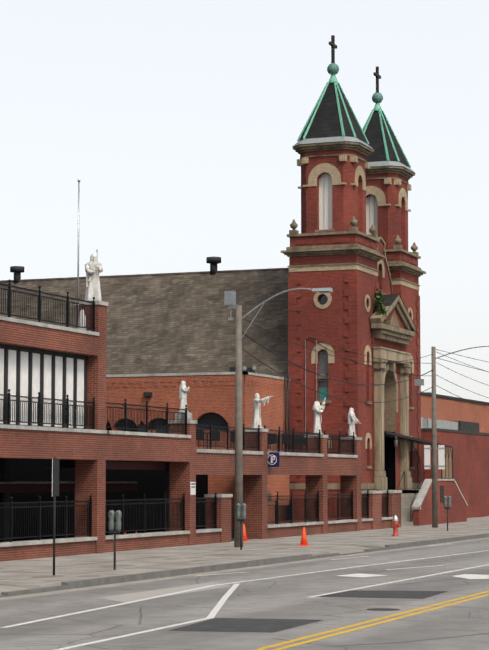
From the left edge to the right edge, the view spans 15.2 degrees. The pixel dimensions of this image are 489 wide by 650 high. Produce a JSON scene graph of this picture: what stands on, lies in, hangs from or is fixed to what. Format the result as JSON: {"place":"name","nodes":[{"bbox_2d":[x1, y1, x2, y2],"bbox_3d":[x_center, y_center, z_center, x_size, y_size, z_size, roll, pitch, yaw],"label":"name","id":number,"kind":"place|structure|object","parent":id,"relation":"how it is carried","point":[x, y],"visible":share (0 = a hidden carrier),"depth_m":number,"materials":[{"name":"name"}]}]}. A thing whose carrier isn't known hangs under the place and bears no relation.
{"place":"outdoors","nodes":[
{"label":"outdoors","id":0,"kind":"place"},
{"bbox_2d":[179,381,188,411],"bbox_3d":[-2.139,2.535,64.800,0.406,1.127,0.403,-2,-5,21],"label":"statue nun","id":1,"kind":"object","parent":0,"point":[183,390],"visible":0.94,"depth_m":64.68},
{"bbox_2d":[106,372,289,528],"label":"brick building","id":2,"kind":"structure","parent":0,"point":[210,396],"depth_m":86.53,"materials":[{"name":"brick"}]},
{"bbox_2d":[0,539,488,649],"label":"road","id":3,"kind":"structure","parent":0,"point":[285,597],"depth_m":34.47,"materials":[{"name":"grey asphalt"}]},
{"bbox_2d":[0,544,488,649],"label":"road markings","id":4,"kind":"object","parent":3,"relation":"on","point":[241,625],"visible":0.92,"depth_m":34.95,"materials":[{"name":"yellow paint"}]},
{"bbox_2d":[0,516,488,600],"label":"pavement","id":5,"kind":"structure","parent":0,"point":[24,578],"depth_m":54.17,"materials":[{"name":"concrete"}]},
{"bbox_2d":[52,457,58,574],"bbox_3d":[-4.594,4.618,44.319,0.070,2.850,0.320,-2,-5,21],"label":"sign pole","id":6,"kind":"object","parent":5,"relation":"on","point":[55,477],"visible":0.88,"depth_m":44.31,"materials":[{"name":"black metal"}]},
{"bbox_2d":[108,510,121,569],"bbox_3d":[-3.315,5.495,46.823,0.361,1.520,0.147,-2,-5,21],"label":"parking meter","id":7,"kind":"object","parent":5,"relation":"on","point":[112,515],"visible":1,"depth_m":46.80,"materials":[{"name":"black metal"}]},
{"bbox_2d":[0,301,401,560],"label":"parking structure","id":8,"kind":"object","parent":5,"relation":"on","point":[100,464],"visible":0.94,"depth_m":62.77,"materials":[{"name":"red brick"}]},
{"bbox_2d":[77,179,85,329],"bbox_3d":[-5.100,-2.170,57.548,0.354,4.890,0.190,-2,-5,21],"label":"flag pole","id":9,"kind":"object","parent":8,"relation":"on","point":[78,269],"visible":0.71,"depth_m":57.51,"materials":[{"name":"grey metal"}]},
{"bbox_2d":[85,249,102,300],"bbox_3d":[-4.786,-1.565,58.260,0.594,1.665,0.569,-2,-5,21],"label":"st joseph statue","id":10,"kind":"object","parent":8,"relation":"on","point":[93,268],"visible":1,"depth_m":58.14,"materials":[{"name":"white stone"}]},
{"bbox_2d":[175,412,191,419],"bbox_3d":[-2.148,3.231,64.751,0.460,0.270,0.470,-2,-5,21],"label":"statue pedestal","id":11,"kind":"object","parent":8,"relation":"on","point":[189,416],"visible":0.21,"depth_m":64.57,"materials":[{"name":"stone"}]},
{"bbox_2d":[0,279,388,541],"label":"iron railings","id":12,"kind":"object","parent":8,"relation":"on","point":[290,512],"visible":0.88,"depth_m":60.03,"materials":[{"name":"black metal"}]},
{"bbox_2d":[138,366,327,453],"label":"patio furniture","id":13,"kind":"object","parent":8,"relation":"on","point":[300,440],"visible":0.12,"depth_m":72.01,"materials":[{"name":"black metal"}]},
{"bbox_2d":[251,393,272,428],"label":"christ statue","id":14,"kind":"object","parent":8,"relation":"on","point":[257,401],"visible":0.98,"depth_m":71.33,"materials":[{"name":"white stone"}]},
{"bbox_2d":[313,398,325,433],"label":"statue monk","id":15,"kind":"object","parent":8,"relation":"on","point":[317,407],"visible":0.96,"depth_m":78.00},
{"bbox_2d":[347,408,360,436],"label":"mary statue","id":16,"kind":"object","parent":8,"relation":"on","point":[352,419],"visible":0.96,"depth_m":82.40,"materials":[{"name":"white stone"}]},
{"bbox_2d":[0,35,425,522],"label":"church","id":17,"kind":"structure","parent":5,"relation":"on","point":[349,244],"depth_m":93.47,"materials":[{"name":"red brick"}]},
{"bbox_2d":[242,318,488,434],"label":"overhead wires","id":18,"kind":"object","parent":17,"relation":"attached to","point":[305,369],"visible":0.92,"depth_m":86.07,"materials":[{"name":"black metal"}]},
{"bbox_2d":[236,503,245,549],"bbox_3d":[-0.112,6.594,59.913,0.361,1.520,0.147,-2,-5,21],"label":"parking meter","id":19,"kind":"object","parent":5,"relation":"on","point":[239,507],"visible":1,"depth_m":59.89,"materials":[{"name":"black metal"}]},
{"bbox_2d":[243,524,249,540],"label":"traffic cone","id":20,"kind":"object","parent":5,"relation":"on","point":[244,535],"visible":0.73,"depth_m":68.22,"materials":[{"name":"orange plastic"}]},
{"bbox_2d":[224,288,332,546],"bbox_3d":[1.151,3.135,62.079,3.850,8.775,0.310,-2,-5,21],"label":"street light","id":21,"kind":"object","parent":5,"relation":"on","point":[230,299],"visible":1,"depth_m":62.51,"materials":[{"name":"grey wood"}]},
{"bbox_2d":[297,527,308,545],"bbox_3d":[2.076,7.372,63.947,0.360,0.643,0.360,-2,-5,21],"label":"traffic cone","id":22,"kind":"object","parent":5,"relation":"on","point":[303,540],"visible":1,"depth_m":63.86,"materials":[{"name":"orange plastic"}]},
{"bbox_2d":[392,515,400,535],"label":"fire hydrant","id":23,"kind":"object","parent":5,"relation":"on","point":[395,525],"visible":1,"depth_m":74.17,"materials":[{"name":"red metal"}]},
{"bbox_2d":[362,431,467,525],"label":"church steps","id":24,"kind":"structure","parent":5,"relation":"on","point":[416,507],"depth_m":94.56,"materials":[{"name":"red brick"}]},
{"bbox_2d":[443,496,450,530],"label":"parking meter","id":25,"kind":"object","parent":5,"relation":"on","point":[445,498],"visible":1,"depth_m":81.37,"materials":[{"name":"black metal"}]},
{"bbox_2d":[415,346,488,527],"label":"utility pole","id":26,"kind":"object","parent":5,"relation":"on","point":[434,448],"visible":0.98,"depth_m":87.64,"materials":[{"name":"grey wood"}]},
{"bbox_2d":[0,0,488,401],"label":"sky","id":27,"kind":"structure","parent":0,"point":[178,123],"materials":[{"name":"white"}]},
{"label":"ground","id":28,"kind":"structure","parent":0,"visible":0},
{"bbox_2d":[420,393,488,517],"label":"neighbour buildings","id":29,"kind":"structure","parent":28,"relation":"on","point":[463,428],"depth_m":112.00,"materials":[{"name":"red brick"}]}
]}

